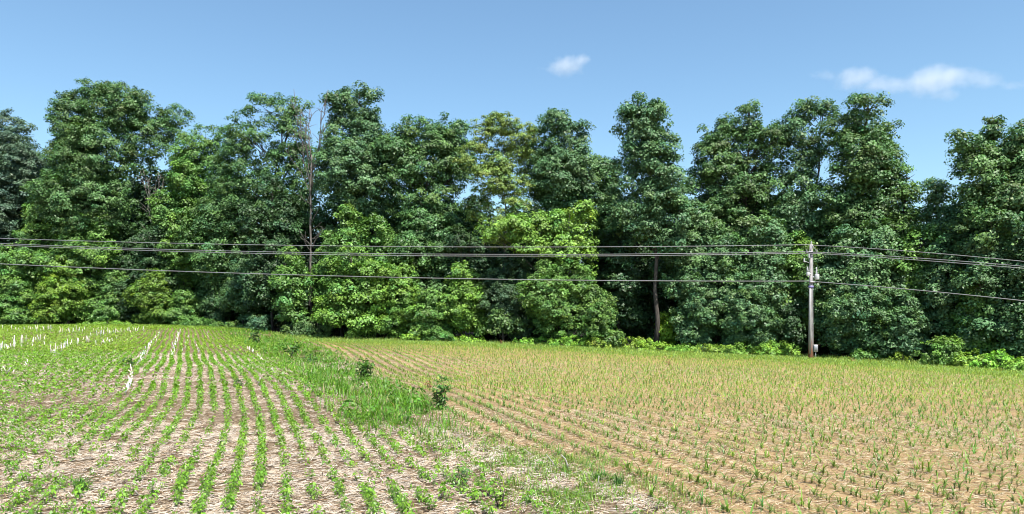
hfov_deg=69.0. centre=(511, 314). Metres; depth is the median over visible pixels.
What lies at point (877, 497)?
corn plant
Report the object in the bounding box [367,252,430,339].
tree
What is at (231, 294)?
tree
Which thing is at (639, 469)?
corn plant
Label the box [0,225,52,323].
woodland tree
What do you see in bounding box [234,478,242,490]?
soybean plant
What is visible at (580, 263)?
background tree
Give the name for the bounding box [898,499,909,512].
corn plant
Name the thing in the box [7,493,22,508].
soybean plant
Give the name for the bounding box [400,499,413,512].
soybean plant
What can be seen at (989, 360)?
shrub
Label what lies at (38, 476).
soybean plant
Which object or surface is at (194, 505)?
soybean plant
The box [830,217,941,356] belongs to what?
woodland tree
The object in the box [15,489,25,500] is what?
soybean plant
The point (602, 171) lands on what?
tall tree
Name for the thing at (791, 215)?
background tree
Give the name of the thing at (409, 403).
weedy grass
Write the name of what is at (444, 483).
soybean plant
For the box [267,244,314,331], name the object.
woodland tree
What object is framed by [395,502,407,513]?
soybean plant
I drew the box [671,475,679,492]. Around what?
corn plant
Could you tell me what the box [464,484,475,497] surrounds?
soybean plant
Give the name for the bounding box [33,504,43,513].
soybean plant
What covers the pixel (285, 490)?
soybean plant
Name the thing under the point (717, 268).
woodland tree
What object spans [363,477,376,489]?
soybean plant
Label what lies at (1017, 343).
tree
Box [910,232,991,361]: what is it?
woodland tree
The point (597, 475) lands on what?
grass tuft
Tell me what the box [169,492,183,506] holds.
soybean plant
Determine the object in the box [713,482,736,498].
corn plant
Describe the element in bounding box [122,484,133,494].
soybean plant
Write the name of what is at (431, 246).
overhead wire
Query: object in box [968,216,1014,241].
background tree
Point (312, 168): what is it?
dead tree
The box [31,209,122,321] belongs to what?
woodland tree
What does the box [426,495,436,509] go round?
soybean plant
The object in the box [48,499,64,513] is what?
soybean plant
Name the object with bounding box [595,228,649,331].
woodland tree
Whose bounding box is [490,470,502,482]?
soybean plant
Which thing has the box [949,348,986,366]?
shrub
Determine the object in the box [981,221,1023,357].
woodland tree
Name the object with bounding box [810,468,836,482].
corn plant
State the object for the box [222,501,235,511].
soybean plant
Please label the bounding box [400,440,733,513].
fine grass
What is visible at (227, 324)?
shrub
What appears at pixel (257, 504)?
soybean plant
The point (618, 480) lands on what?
grass tuft
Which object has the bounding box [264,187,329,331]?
background tree
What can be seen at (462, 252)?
background tree
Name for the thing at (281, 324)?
background tree
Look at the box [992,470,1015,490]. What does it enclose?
corn plant
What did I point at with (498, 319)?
young tree
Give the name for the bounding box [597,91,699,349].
tall tree
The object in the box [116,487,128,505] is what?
soybean plant
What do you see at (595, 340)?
shrub
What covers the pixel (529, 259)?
background tree
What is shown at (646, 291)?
background tree
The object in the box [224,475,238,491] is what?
soybean plant
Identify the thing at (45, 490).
soybean plant
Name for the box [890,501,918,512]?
corn plant
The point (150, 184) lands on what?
background tree
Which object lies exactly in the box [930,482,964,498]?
corn plant
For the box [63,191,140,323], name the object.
background tree
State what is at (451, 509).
straw litter
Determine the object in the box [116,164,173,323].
background tree
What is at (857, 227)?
background tree
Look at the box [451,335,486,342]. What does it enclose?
shrub
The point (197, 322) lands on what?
shrub
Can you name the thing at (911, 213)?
background tree
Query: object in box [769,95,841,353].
tall tree
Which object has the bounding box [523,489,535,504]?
soybean plant
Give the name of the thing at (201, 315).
background tree
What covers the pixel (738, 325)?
tree
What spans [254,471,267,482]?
soybean plant
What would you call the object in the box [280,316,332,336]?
shrub
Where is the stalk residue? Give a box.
[320,350,1023,513]
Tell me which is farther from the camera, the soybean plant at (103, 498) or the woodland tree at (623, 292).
the woodland tree at (623, 292)
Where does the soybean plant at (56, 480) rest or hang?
on the ground at (250, 415)
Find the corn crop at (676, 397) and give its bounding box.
[278,337,1023,513]
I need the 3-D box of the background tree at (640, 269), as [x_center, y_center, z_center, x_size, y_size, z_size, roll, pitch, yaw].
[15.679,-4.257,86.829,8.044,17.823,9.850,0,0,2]
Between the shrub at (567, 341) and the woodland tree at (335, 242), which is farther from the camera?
the woodland tree at (335, 242)
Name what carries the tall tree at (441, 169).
on the ground at (250, 415)
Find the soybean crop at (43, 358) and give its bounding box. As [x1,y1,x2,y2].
[0,325,561,513]
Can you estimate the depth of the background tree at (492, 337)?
87.63 m
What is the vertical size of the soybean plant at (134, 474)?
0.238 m
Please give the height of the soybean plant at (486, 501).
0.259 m
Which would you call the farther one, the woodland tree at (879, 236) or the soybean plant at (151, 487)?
the woodland tree at (879, 236)
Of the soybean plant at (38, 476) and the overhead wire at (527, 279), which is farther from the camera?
the overhead wire at (527, 279)
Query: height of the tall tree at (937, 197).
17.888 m
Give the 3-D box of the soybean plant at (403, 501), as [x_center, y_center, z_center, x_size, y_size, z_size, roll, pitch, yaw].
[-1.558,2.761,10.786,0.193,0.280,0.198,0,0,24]
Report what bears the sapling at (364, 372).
on the ground at (250, 415)
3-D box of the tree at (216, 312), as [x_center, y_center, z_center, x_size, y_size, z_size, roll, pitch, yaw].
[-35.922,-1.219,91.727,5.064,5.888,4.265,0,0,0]
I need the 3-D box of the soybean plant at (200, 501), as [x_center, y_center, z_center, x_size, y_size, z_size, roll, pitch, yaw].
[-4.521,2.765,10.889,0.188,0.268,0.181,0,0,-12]
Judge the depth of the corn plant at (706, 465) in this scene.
13.49 m
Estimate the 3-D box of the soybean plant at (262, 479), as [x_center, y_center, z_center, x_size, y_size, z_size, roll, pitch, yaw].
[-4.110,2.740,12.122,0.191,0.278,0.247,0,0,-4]
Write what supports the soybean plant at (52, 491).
on the ground at (250, 415)
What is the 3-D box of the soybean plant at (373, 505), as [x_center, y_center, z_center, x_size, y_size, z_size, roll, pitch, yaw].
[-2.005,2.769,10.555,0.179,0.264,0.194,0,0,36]
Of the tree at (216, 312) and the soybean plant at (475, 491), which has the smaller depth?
the soybean plant at (475, 491)
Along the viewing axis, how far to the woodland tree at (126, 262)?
94.38 m
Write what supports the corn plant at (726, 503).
on the ground at (250, 415)
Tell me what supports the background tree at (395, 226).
on the ground at (250, 415)
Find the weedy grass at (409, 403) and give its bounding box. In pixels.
[206,325,693,513]
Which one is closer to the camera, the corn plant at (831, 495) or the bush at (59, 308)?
the corn plant at (831, 495)
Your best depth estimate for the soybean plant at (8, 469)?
13.11 m
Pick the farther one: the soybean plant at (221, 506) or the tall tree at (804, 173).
the tall tree at (804, 173)
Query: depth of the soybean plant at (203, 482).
12.08 m
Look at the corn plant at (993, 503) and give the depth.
10.98 m
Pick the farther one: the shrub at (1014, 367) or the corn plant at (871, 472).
the shrub at (1014, 367)
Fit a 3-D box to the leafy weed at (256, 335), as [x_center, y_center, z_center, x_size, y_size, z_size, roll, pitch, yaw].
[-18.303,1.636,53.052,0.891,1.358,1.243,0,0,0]
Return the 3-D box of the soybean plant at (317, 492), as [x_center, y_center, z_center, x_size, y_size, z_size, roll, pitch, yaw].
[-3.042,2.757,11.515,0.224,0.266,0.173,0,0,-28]
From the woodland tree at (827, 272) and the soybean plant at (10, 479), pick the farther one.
the woodland tree at (827, 272)
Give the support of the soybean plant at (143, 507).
on the ground at (250, 415)
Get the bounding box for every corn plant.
[629,462,648,476]
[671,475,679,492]
[700,458,715,470]
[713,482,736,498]
[721,493,748,513]
[731,480,752,499]
[740,468,760,488]
[748,459,768,478]
[753,478,775,491]
[798,497,812,509]
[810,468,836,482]
[815,463,828,476]
[815,489,844,504]
[858,461,886,477]
[858,500,878,512]
[875,486,887,501]
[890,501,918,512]
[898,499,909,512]
[925,460,935,473]
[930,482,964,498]
[933,482,940,495]
[935,481,950,495]
[946,469,976,490]
[978,481,983,494]
[988,459,1013,473]
[991,496,1001,511]
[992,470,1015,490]
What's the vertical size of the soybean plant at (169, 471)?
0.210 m
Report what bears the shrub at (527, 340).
on the ground at (250, 415)
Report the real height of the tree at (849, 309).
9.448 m
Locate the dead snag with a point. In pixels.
(145, 186)
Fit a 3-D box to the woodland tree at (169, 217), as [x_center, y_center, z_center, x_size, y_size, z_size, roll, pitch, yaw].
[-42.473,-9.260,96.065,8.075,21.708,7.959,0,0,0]
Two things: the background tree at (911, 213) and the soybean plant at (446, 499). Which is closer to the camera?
the soybean plant at (446, 499)
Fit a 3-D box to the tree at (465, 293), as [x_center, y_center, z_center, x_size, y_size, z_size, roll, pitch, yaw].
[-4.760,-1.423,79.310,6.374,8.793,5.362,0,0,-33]
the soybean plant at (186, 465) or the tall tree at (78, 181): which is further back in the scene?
the tall tree at (78, 181)
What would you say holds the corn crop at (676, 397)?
on the ground at (250, 415)
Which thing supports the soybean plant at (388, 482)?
on the ground at (250, 415)
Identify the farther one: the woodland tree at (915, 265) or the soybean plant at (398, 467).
the woodland tree at (915, 265)
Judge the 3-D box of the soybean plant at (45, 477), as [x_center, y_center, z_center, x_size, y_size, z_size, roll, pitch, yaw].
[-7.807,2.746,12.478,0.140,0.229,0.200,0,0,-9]
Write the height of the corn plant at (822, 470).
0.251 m
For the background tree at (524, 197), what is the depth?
110.36 m
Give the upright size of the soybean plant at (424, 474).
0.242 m
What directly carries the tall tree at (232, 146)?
on the ground at (250, 415)
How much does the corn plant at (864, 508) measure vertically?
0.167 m
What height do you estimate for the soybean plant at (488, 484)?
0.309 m
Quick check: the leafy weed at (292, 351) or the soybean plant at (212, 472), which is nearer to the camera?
the soybean plant at (212, 472)
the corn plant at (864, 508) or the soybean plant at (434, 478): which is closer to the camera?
the corn plant at (864, 508)
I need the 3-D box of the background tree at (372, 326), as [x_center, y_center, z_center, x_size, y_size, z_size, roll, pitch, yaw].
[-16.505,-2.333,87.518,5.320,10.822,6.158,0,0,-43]
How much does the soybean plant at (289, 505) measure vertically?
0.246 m
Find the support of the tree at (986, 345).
on the ground at (250, 415)
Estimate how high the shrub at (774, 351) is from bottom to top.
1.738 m
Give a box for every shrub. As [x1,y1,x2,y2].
[77,319,137,324]
[174,316,218,325]
[211,320,254,328]
[245,314,271,331]
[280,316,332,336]
[399,332,421,340]
[415,327,454,341]
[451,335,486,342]
[512,336,549,344]
[547,334,591,346]
[584,334,645,349]
[622,337,674,350]
[663,343,698,351]
[689,343,733,353]
[723,341,768,354]
[754,339,801,355]
[845,348,888,359]
[888,351,912,362]
[911,334,970,365]
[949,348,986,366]
[969,349,1023,370]
[1001,356,1023,370]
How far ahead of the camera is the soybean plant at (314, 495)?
11.38 m
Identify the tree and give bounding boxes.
[0,107,52,250]
[0,193,25,282]
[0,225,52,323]
[19,77,195,265]
[19,198,80,324]
[20,176,68,324]
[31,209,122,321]
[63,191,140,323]
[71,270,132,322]
[92,222,163,324]
[104,161,161,322]
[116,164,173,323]
[127,225,183,320]
[128,171,193,323]
[144,157,209,301]
[159,123,241,316]
[165,184,215,325]
[174,153,261,319]
[194,91,330,323]
[194,236,233,320]
[197,285,234,326]
[213,249,263,324]
[226,193,276,326]
[234,170,308,331]
[241,256,277,329]
[242,176,303,327]
[264,184,319,325]
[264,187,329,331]
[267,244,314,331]
[283,91,329,334]
[286,242,330,331]
[301,80,394,335]
[304,204,368,336]
[307,201,379,335]
[309,242,391,338]
[311,192,356,330]
[352,251,389,336]
[354,212,411,337]
[366,199,413,333]
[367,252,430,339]
[368,111,479,283]
[383,224,455,320]
[400,287,458,340]
[414,188,456,335]
[414,190,463,334]
[437,260,492,335]
[439,223,498,334]
[449,194,515,339]
[452,111,541,341]
[462,195,511,325]
[470,243,512,340]
[472,199,599,342]
[476,251,535,340]
[477,307,525,341]
[501,191,538,228]
[507,202,575,331]
[507,214,579,340]
[513,108,603,337]
[513,248,596,341]
[517,240,560,341]
[563,222,590,335]
[569,226,619,334]
[582,237,633,340]
[587,153,641,266]
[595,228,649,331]
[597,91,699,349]
[622,249,673,345]
[623,215,670,344]
[646,175,717,334]
[650,235,704,345]
[664,209,692,342]
[665,271,726,350]
[675,219,745,345]
[685,99,795,348]
[701,253,730,347]
[717,269,783,350]
[724,205,777,344]
[732,210,805,349]
[740,236,784,347]
[752,189,818,341]
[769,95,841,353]
[771,229,827,354]
[771,293,808,353]
[794,338,832,352]
[796,224,895,356]
[802,91,914,265]
[802,183,847,249]
[813,259,895,354]
[824,192,893,350]
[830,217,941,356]
[866,201,921,246]
[872,290,934,361]
[883,163,928,263]
[884,222,942,343]
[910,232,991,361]
[913,176,978,345]
[924,199,968,356]
[935,114,1023,259]
[948,208,1023,364]
[949,280,1007,364]
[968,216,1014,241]
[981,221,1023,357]
[985,292,1023,363]
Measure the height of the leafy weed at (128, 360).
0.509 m
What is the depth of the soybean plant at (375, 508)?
10.67 m
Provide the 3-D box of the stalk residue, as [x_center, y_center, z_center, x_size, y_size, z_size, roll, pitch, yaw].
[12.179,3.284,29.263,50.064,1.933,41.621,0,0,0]
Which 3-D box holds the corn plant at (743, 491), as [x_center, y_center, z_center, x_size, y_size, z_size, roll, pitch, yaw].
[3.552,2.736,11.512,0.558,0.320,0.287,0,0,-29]
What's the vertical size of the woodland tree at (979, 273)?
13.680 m
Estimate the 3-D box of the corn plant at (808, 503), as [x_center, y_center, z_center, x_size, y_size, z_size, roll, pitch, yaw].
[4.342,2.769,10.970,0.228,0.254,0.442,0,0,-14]
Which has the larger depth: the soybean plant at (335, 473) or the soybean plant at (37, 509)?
the soybean plant at (335, 473)
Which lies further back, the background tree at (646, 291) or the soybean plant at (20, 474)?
the background tree at (646, 291)
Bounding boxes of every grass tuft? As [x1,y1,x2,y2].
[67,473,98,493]
[589,469,606,481]
[611,471,626,485]
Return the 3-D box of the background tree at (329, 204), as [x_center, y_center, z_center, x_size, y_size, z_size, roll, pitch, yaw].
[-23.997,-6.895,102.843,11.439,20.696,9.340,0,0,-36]
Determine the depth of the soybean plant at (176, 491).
11.47 m
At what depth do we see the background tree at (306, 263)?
87.23 m
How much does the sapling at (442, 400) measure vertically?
1.068 m
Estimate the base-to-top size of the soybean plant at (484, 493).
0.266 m
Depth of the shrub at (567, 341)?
74.57 m
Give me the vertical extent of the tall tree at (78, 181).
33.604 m
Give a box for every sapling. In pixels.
[354,357,374,379]
[432,375,452,410]
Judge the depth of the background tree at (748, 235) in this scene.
87.32 m
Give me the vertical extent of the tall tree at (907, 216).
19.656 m
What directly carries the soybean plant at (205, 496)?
on the ground at (250, 415)
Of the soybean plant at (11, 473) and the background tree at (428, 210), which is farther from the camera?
the background tree at (428, 210)
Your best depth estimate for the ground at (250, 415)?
17.55 m
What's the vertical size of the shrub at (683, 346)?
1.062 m
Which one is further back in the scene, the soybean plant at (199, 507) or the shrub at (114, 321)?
the shrub at (114, 321)
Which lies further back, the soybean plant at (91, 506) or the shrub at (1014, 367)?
the shrub at (1014, 367)
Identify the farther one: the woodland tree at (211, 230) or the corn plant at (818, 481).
the woodland tree at (211, 230)
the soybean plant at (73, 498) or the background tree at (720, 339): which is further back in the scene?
the background tree at (720, 339)
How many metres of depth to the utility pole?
67.79 m
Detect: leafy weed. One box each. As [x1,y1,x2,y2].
[118,357,137,368]
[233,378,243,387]
[248,328,261,342]
[283,342,300,355]
[303,352,319,362]
[446,466,472,487]
[490,486,510,509]
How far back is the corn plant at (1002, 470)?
13.56 m
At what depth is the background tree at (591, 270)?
91.06 m
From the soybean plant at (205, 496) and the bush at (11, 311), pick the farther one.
the bush at (11, 311)
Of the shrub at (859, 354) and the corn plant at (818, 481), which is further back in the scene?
the shrub at (859, 354)
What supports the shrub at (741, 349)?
on the ground at (250, 415)
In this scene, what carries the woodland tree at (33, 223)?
on the ground at (250, 415)
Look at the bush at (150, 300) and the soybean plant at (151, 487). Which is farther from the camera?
the bush at (150, 300)
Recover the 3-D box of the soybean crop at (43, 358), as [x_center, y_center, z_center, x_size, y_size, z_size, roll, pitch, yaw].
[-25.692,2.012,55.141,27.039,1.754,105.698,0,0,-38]
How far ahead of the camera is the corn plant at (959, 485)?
12.25 m
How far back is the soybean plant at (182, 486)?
11.82 m
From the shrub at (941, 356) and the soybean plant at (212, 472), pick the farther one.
the shrub at (941, 356)
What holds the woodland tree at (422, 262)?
on the ground at (250, 415)
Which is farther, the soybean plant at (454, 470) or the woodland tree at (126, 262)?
the woodland tree at (126, 262)
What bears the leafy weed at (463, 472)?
on the ground at (250, 415)
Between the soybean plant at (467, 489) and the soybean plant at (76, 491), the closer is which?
the soybean plant at (76, 491)
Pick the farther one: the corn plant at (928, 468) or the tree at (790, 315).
the tree at (790, 315)
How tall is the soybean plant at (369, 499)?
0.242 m
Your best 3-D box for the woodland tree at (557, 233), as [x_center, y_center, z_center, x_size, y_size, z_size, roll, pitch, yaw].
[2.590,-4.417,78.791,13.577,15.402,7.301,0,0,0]
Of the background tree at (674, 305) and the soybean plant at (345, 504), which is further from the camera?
the background tree at (674, 305)
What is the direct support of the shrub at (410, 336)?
on the ground at (250, 415)
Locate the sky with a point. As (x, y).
(945, 65)
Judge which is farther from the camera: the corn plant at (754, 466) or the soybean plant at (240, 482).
the corn plant at (754, 466)
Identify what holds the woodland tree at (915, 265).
on the ground at (250, 415)
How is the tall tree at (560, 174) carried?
on the ground at (250, 415)
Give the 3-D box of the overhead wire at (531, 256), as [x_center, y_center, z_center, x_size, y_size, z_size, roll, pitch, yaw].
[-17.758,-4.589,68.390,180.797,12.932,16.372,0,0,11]
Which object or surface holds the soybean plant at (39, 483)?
on the ground at (250, 415)
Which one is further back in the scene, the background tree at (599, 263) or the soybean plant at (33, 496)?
the background tree at (599, 263)
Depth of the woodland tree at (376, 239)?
82.44 m
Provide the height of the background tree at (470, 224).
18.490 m
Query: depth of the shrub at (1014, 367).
58.22 m
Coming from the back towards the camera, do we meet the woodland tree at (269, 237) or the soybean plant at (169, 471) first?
the woodland tree at (269, 237)
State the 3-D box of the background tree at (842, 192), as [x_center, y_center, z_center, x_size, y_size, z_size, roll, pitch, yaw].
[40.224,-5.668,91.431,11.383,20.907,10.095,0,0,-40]
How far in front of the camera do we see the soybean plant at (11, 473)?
12.18 m
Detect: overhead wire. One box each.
[0,238,1023,261]
[0,243,1023,266]
[2,245,1023,268]
[5,264,1023,300]
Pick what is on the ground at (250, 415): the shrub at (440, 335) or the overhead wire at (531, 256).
the shrub at (440, 335)
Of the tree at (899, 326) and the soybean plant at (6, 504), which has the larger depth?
the tree at (899, 326)
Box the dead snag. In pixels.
[136,168,162,243]
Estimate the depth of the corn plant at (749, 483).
12.33 m
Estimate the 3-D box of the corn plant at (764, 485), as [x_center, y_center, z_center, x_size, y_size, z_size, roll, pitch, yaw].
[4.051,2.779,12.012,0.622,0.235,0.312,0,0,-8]
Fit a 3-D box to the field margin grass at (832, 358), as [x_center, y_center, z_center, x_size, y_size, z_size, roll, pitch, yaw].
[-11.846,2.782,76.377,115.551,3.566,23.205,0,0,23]
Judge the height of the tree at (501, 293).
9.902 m
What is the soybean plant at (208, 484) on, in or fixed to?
on the ground at (250, 415)
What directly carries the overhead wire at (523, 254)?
attached to the utility pole
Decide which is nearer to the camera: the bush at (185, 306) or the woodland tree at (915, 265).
the woodland tree at (915, 265)
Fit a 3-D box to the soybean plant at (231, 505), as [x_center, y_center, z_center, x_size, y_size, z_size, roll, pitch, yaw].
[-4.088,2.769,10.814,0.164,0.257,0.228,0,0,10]
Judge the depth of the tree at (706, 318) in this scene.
73.67 m
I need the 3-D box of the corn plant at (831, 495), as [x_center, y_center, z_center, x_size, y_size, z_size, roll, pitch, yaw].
[4.891,2.791,11.434,0.562,0.212,0.281,0,0,11]
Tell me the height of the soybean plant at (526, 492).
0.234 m
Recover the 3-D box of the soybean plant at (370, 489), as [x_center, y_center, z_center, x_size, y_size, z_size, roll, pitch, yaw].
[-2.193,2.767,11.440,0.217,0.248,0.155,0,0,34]
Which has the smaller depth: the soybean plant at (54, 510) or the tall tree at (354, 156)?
the soybean plant at (54, 510)
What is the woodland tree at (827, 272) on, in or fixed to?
on the ground at (250, 415)
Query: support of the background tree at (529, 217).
on the ground at (250, 415)
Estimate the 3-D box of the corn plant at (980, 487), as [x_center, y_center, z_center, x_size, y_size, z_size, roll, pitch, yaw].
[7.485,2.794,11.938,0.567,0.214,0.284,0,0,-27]
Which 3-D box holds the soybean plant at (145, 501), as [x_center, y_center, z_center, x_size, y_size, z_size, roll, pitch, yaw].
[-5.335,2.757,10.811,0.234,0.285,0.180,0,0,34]
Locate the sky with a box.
[0,0,1023,262]
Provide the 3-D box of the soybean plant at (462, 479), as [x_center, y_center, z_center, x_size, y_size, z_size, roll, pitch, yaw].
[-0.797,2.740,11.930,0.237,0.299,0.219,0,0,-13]
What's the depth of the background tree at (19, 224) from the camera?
105.55 m
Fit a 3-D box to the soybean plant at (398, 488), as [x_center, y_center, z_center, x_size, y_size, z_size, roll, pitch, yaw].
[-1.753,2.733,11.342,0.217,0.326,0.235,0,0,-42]
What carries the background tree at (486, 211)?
on the ground at (250, 415)
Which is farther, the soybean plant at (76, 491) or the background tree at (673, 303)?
the background tree at (673, 303)
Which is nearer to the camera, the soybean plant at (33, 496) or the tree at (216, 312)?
the soybean plant at (33, 496)
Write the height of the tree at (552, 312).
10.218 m
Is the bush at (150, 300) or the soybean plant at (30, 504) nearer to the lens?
the soybean plant at (30, 504)
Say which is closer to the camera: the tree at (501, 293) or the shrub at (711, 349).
the shrub at (711, 349)
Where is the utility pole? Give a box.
[803,241,818,357]
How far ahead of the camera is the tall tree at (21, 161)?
104.73 m
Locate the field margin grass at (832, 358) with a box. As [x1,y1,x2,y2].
[0,323,1023,376]
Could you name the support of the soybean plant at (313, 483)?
on the ground at (250, 415)
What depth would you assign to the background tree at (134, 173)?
126.49 m
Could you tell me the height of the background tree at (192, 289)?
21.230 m
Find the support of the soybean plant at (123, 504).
on the ground at (250, 415)
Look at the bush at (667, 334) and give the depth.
77.32 m
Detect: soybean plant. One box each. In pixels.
[0,483,13,497]
[4,459,17,474]
[4,470,22,485]
[5,476,20,488]
[5,500,17,510]
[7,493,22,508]
[10,488,28,506]
[13,470,26,483]
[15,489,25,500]
[23,472,33,483]
[25,502,41,513]
[26,483,39,498]
[30,478,43,492]
[33,470,47,482]
[33,500,46,510]
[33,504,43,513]
[39,489,52,504]
[43,472,51,483]
[45,484,55,500]
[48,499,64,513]
[49,474,64,490]
[50,470,63,482]
[59,476,70,488]
[65,493,78,506]
[66,499,76,510]
[72,478,86,494]
[72,484,84,500]
[86,500,98,510]
[97,490,106,502]
[108,498,124,510]
[112,498,125,513]
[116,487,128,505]
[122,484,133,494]
[128,479,140,495]
[131,468,141,480]
[136,495,153,509]
[138,499,152,513]
[142,478,158,496]
[143,494,156,507]
[161,468,170,479]
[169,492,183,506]
[171,486,183,499]
[175,480,183,493]
[178,459,190,472]
[188,495,206,510]
[191,499,205,513]
[191,502,205,513]
[196,494,209,510]
[198,490,209,499]
[199,474,212,488]
[202,483,213,494]
[205,471,216,483]
[220,494,233,508]
[222,497,235,512]
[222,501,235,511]
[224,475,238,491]
[226,473,238,488]
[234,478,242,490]
[252,474,264,488]
[252,499,262,512]
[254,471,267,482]
[280,482,291,498]
[283,500,293,511]
[304,481,316,495]
[306,482,319,493]
[308,484,321,499]
[311,489,321,501]
[328,467,339,481]
[334,483,345,494]
[340,496,348,509]
[352,470,362,480]
[361,493,373,508]
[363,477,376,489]
[363,487,375,496]
[364,499,374,513]
[370,501,382,511]
[372,463,381,477]
[382,477,395,492]
[387,484,403,500]
[395,463,405,475]
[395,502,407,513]
[396,496,409,510]
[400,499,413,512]
[422,470,433,479]
[424,497,436,509]
[426,474,437,486]
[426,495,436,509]
[438,465,449,476]
[440,481,453,496]
[440,488,451,500]
[447,469,461,482]
[455,478,467,491]
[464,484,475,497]
[468,486,478,501]
[471,488,486,504]
[473,473,485,489]
[480,499,494,511]
[481,478,496,496]
[487,483,499,496]
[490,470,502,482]
[519,490,532,502]
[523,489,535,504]
[534,501,547,512]
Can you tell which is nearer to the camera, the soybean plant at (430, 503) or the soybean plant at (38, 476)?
the soybean plant at (430, 503)
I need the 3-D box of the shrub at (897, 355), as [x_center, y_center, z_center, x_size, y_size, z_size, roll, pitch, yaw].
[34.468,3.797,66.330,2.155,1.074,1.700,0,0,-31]
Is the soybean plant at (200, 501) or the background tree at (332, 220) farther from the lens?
the background tree at (332, 220)
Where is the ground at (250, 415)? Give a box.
[0,315,1023,513]
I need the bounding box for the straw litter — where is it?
[0,351,685,513]
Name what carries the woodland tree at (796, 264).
on the ground at (250, 415)
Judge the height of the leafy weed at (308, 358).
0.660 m
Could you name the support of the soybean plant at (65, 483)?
on the ground at (250, 415)
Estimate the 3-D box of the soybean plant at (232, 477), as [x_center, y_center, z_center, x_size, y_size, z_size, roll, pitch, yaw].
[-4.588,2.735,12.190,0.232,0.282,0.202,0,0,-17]
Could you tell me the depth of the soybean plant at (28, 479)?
12.52 m
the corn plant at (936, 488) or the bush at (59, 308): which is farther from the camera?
the bush at (59, 308)
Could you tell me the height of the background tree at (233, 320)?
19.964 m
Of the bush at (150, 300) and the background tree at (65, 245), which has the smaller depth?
the bush at (150, 300)
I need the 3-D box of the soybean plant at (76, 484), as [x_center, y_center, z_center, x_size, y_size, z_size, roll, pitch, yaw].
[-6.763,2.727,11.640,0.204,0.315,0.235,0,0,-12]
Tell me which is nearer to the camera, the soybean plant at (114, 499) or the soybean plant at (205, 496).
the soybean plant at (114, 499)
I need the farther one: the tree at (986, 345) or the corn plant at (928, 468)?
the tree at (986, 345)
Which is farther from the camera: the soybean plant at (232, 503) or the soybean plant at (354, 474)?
the soybean plant at (354, 474)
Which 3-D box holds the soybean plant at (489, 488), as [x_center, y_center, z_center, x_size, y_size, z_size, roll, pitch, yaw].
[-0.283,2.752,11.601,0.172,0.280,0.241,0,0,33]
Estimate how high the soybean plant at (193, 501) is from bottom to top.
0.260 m
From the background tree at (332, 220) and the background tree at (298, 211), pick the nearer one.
the background tree at (332, 220)
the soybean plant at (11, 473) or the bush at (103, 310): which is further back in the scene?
the bush at (103, 310)
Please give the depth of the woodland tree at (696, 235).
76.48 m
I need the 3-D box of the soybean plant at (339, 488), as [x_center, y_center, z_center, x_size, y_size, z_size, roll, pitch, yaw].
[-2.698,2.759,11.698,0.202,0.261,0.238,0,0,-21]
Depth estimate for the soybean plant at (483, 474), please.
12.20 m
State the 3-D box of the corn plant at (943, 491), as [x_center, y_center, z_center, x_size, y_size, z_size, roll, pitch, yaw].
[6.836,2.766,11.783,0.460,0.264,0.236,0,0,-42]
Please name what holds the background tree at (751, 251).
on the ground at (250, 415)
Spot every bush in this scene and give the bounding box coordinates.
[0,275,38,324]
[25,254,103,324]
[120,267,173,324]
[157,289,203,325]
[559,284,628,347]
[653,311,678,344]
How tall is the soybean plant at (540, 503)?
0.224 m
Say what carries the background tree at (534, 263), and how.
on the ground at (250, 415)
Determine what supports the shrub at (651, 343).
on the ground at (250, 415)
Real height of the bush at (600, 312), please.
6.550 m
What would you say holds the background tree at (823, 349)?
on the ground at (250, 415)
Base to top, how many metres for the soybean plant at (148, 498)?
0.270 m
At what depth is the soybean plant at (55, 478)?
12.01 m
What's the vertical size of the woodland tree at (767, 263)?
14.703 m
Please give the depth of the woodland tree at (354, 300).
78.74 m
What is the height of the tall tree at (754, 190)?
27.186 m
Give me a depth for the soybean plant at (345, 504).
10.89 m
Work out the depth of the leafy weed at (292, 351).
43.77 m
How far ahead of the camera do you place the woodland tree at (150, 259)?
93.83 m
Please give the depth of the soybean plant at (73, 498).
11.12 m
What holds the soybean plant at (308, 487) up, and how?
on the ground at (250, 415)
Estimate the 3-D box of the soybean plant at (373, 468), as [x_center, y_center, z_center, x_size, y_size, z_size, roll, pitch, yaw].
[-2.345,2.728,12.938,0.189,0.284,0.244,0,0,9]
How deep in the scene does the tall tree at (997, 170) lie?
65.57 m
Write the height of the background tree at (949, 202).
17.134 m
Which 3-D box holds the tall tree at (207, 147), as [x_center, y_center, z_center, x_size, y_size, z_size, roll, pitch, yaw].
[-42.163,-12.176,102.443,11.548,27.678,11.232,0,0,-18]
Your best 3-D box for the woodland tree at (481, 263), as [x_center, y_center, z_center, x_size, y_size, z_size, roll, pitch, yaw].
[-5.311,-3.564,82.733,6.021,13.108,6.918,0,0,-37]
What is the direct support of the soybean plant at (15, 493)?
on the ground at (250, 415)
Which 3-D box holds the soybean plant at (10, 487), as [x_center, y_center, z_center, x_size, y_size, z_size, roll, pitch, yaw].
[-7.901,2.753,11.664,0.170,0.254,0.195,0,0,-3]
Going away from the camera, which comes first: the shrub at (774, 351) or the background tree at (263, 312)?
the shrub at (774, 351)
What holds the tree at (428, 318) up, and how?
on the ground at (250, 415)
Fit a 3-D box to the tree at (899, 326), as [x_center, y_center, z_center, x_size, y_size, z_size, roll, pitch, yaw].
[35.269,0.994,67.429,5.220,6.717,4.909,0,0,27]
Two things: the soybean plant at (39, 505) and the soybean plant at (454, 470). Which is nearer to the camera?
the soybean plant at (39, 505)

